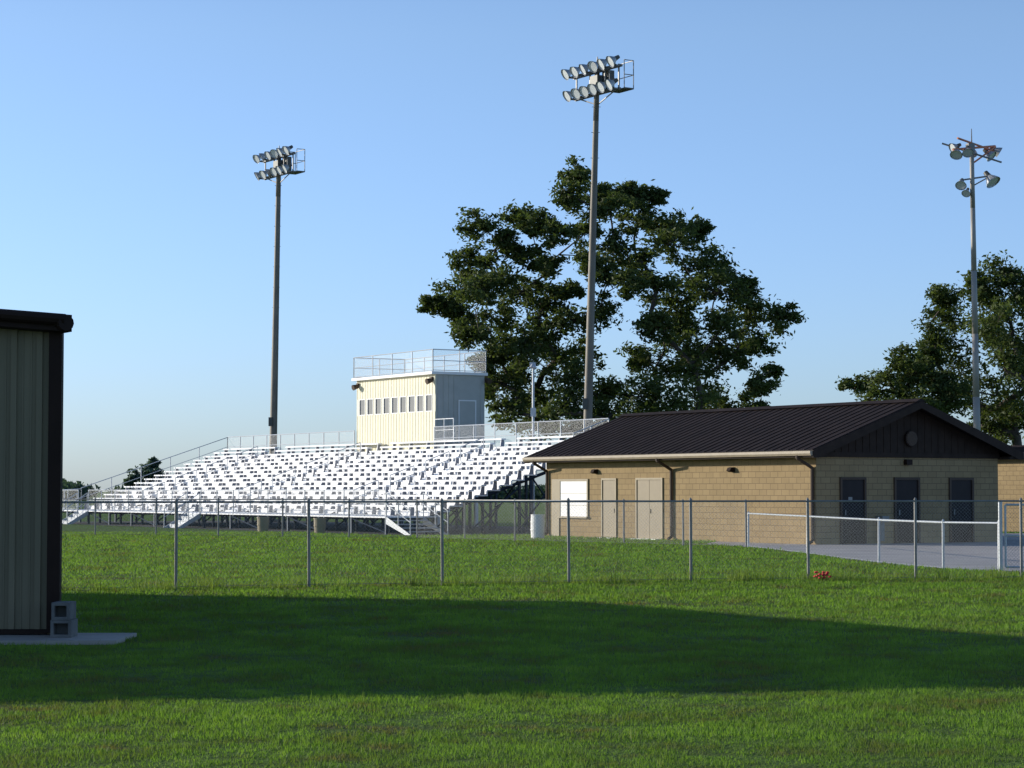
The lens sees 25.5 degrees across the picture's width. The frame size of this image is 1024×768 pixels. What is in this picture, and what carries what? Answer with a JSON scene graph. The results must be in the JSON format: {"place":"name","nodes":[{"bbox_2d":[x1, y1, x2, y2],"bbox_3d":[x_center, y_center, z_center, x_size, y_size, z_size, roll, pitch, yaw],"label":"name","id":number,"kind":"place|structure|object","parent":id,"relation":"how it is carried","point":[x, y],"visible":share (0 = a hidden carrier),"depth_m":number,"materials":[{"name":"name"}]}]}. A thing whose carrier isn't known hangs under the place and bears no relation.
{"place":"outdoors","nodes":[
{"label":"outdoors","id":0,"kind":"place"},
{"bbox_2d":[0,492,1023,767],"bbox_3d":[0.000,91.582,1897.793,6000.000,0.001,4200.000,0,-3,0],"label":"ground","id":1,"kind":"structure","parent":0,"point":[410,636],"depth_m":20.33,"materials":[{"name":"green plant"}]},
{"bbox_2d":[0,633,136,644],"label":"foundation slab","id":2,"kind":"structure","parent":1,"relation":"on","point":[94,638],"depth_m":26.04,"materials":[{"name":"concrete"}]},
{"bbox_2d":[0,329,49,633],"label":"walls","id":3,"kind":"structure","parent":2,"relation":"on","point":[24,376],"depth_m":26.77,"materials":[{"name":"metal"}]},
{"bbox_2d":[0,309,73,633],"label":"roof and trim","id":4,"kind":"structure","parent":2,"relation":"on","point":[56,326],"depth_m":26.69,"materials":[{"name":"black metal"}]},
{"bbox_2d":[50,601,77,637],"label":"concrete blocks","id":5,"kind":"object","parent":2,"relation":"on","point":[64,622],"depth_m":26.24,"materials":[{"name":"grey concrete"}]},
{"bbox_2d":[122,456,164,489],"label":"tree","id":6,"kind":"object","parent":1,"relation":"on","point":[150,468],"visible":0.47,"depth_m":248.85,"materials":[{"name":"green plant"}]},
{"bbox_2d":[257,517,268,531],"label":"trash barrel","id":7,"kind":"object","parent":1,"relation":"on","point":[262,526],"visible":0.78,"depth_m":95.93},
{"bbox_2d":[62,478,545,500],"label":"distant trees","id":8,"kind":"object","parent":1,"relation":"on","point":[78,485],"depth_m":416.20,"materials":[{"name":"green plant"}]},
{"bbox_2d":[73,520,545,535],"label":"asphalt pad","id":9,"kind":"object","parent":1,"relation":"on","point":[302,528],"depth_m":107.87,"materials":[{"name":"grey asphalt"}]},
{"bbox_2d":[253,145,304,521],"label":"floodlight pole","id":10,"kind":"object","parent":9,"relation":"on","point":[282,167],"visible":0.97,"depth_m":128.67,"materials":[{"name":"metal"}]},
{"bbox_2d":[62,418,608,534],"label":"stadium bleachers","id":11,"kind":"object","parent":9,"relation":"on","point":[472,471],"visible":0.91,"depth_m":106.55,"materials":[{"name":"white metal"}]},
{"bbox_2d":[351,349,491,526],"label":"press box","id":12,"kind":"object","parent":9,"relation":"on","point":[417,406],"visible":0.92,"depth_m":111.34,"materials":[{"name":"grey metal"}]},
{"bbox_2d":[360,395,431,414],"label":"windows","id":13,"kind":"structure","parent":12,"relation":"in","point":[429,397],"depth_m":113.29,"materials":[{"name":"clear glass"}]},
{"bbox_2d":[438,374,480,443],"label":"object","id":14,"kind":"structure","parent":12,"relation":"in","point":[467,408],"depth_m":110.61,"materials":[{"name":"grey metal"}]},
{"bbox_2d":[529,362,535,513],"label":"camera pole","id":15,"kind":"object","parent":9,"relation":"on","point":[533,367],"visible":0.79,"depth_m":102.00,"materials":[{"name":"grey metal"}]},
{"bbox_2d":[561,55,633,430],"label":"floodlight pole","id":16,"kind":"object","parent":9,"relation":"on","point":[599,84],"visible":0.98,"depth_m":101.73,"materials":[{"name":"metal"}]},
{"bbox_2d":[313,518,325,533],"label":"trash barrel","id":17,"kind":"object","parent":1,"relation":"on","point":[321,525],"visible":0.84,"depth_m":92.62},
{"bbox_2d":[62,498,746,546],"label":"chain link fence","id":18,"kind":"object","parent":1,"relation":"on","point":[349,519],"visible":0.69,"depth_m":83.34,"materials":[{"name":"metal"}]},
{"bbox_2d":[530,514,544,537],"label":"white barrel","id":19,"kind":"object","parent":1,"relation":"on","point":[534,533],"visible":0.81,"depth_m":83.23,"materials":[{"name":"paint"}]},
{"bbox_2d":[62,497,1023,588],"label":"chain link fence","id":20,"kind":"object","parent":1,"relation":"on","point":[568,501],"visible":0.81,"depth_m":42.62,"materials":[{"name":"metal"}]},
{"bbox_2d":[416,154,808,445],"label":"pecan tree","id":21,"kind":"object","parent":1,"relation":"on","point":[481,285],"visible":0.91,"depth_m":128.48,"materials":[{"name":"green plant"}]},
{"bbox_2d":[813,571,831,580],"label":"red flowers","id":22,"kind":"object","parent":1,"relation":"on","point":[823,574],"visible":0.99,"depth_m":43.72,"materials":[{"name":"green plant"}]},
{"bbox_2d":[835,341,972,417],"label":"oak tree","id":23,"kind":"object","parent":1,"relation":"on","point":[920,373],"visible":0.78,"depth_m":144.75,"materials":[{"name":"green plant"}]},
{"bbox_2d":[911,249,1023,444],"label":"oak tree","id":24,"kind":"object","parent":1,"relation":"on","point":[1005,412],"visible":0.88,"depth_m":147.95,"materials":[{"name":"green plant"}]},
{"bbox_2d":[942,129,1001,429],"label":"floodlight pole","id":25,"kind":"object","parent":1,"relation":"on","point":[991,152],"visible":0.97,"depth_m":120.32,"materials":[{"name":"metal"}]},
{"bbox_2d":[998,459,1023,531],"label":"block walls","id":26,"kind":"structure","parent":1,"relation":"on","point":[1010,479],"depth_m":96.92,"materials":[{"name":"beige brick"}]},
{"bbox_2d":[0,0,1023,491],"label":"sky","id":27,"kind":"structure","parent":0,"point":[811,134],"materials":[{"name":"blue"}]},
{"bbox_2d":[708,533,1023,571],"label":"pavement","id":28,"kind":"structure","parent":0,"point":[908,559],"depth_m":65.07,"materials":[{"name":"grey concrete"}]},
{"bbox_2d":[546,457,997,544],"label":"block walls","id":29,"kind":"structure","parent":28,"relation":"on","point":[767,479],"depth_m":76.63,"materials":[{"name":"beige brick"}]},
{"bbox_2d":[552,478,663,539],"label":"door frames","id":30,"kind":"structure","parent":29,"relation":"attached to","point":[556,493],"depth_m":84.92,"materials":[{"name":"beige metal"}]},
{"bbox_2d":[603,480,660,538],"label":"doors","id":31,"kind":"structure","parent":30,"relation":"attached to","point":[648,489],"depth_m":81.84,"materials":[{"name":"beige metal"}]},
{"bbox_2d":[560,481,660,539],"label":"serving shutter","id":32,"kind":"object","parent":29,"relation":"attached to","point":[572,486],"visible":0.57,"depth_m":85.70,"materials":[{"name":"white paint"}]},
{"bbox_2d":[532,455,813,543],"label":"downspouts","id":33,"kind":"object","parent":29,"relation":"attached to","point":[671,485],"visible":0.85,"depth_m":80.17,"materials":[{"name":"brown metal"}]},
{"bbox_2d":[590,430,917,473],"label":"wall lamps","id":34,"kind":"object","parent":29,"relation":"attached to","point":[732,469],"depth_m":75.58,"materials":[{"name":"black metal"}]},
{"bbox_2d":[524,401,1023,462],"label":"soffit and rake","id":35,"kind":"structure","parent":29,"relation":"on","point":[821,451],"depth_m":75.56,"materials":[{"name":"brown"}]},
{"bbox_2d":[522,451,1012,461],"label":"gutter","id":36,"kind":"object","parent":35,"relation":"attached to","point":[716,455],"visible":0.63,"depth_m":79.04,"materials":[{"name":"beige metal"}]},
{"bbox_2d":[875,516,888,540],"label":"drinking fountain","id":37,"kind":"object","parent":29,"relation":"attached to","point":[882,525],"visible":0.68,"depth_m":74.66,"materials":[{"name":"metal"}]},
{"bbox_2d":[839,477,974,543],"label":"door frames","id":38,"kind":"structure","parent":29,"relation":"attached to","point":[841,479],"depth_m":75.22,"materials":[{"name":"black metal"}]},
{"bbox_2d":[843,480,971,543],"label":"doors","id":39,"kind":"structure","parent":38,"relation":"attached to","point":[907,489],"depth_m":75.46,"materials":[{"name":"black metal"}]},
{"bbox_2d":[844,497,954,514],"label":"door hardware","id":40,"kind":"object","parent":39,"relation":"attached to","point":[849,498],"depth_m":74.25,"materials":[{"name":"metal"}]},
{"bbox_2d":[825,410,999,458],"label":"gable siding","id":41,"kind":"object","parent":29,"relation":"on","point":[937,438],"visible":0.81,"depth_m":75.87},
{"bbox_2d":[525,398,1019,457],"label":"standing seam roof","id":42,"kind":"structure","parent":41,"relation":"on","point":[807,427],"depth_m":80.28,"materials":[{"name":"metal"}]},
{"bbox_2d":[906,431,917,445],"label":"gable vent","id":43,"kind":"object","parent":41,"relation":"attached to","point":[911,438],"visible":1,"depth_m":75.56,"materials":[{"name":"grey metal"}]},
{"bbox_2d":[747,511,998,569],"bbox_3d":[8.520,4.016,59.660,1.008,1.120,21.414,0,-3,-9],"label":"chain link fence","id":44,"kind":"object","parent":28,"relation":"on","point":[943,522],"visible":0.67,"depth_m":53.73,"materials":[{"name":"grey metal"}]},
{"bbox_2d":[998,502,1023,570],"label":"chain link gate","id":45,"kind":"structure","parent":28,"relation":"on","point":[1000,531],"depth_m":49.05,"materials":[{"name":"grey metal"}]},
{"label":"gable siding","id":46,"kind":"object","parent":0,"visible":0},
{"bbox_2d":[1010,445,1023,452],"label":"standing seam roof","id":47,"kind":"structure","parent":46,"relation":"on","point":[1020,448],"depth_m":100.84,"materials":[{"name":"metal"}]}
]}

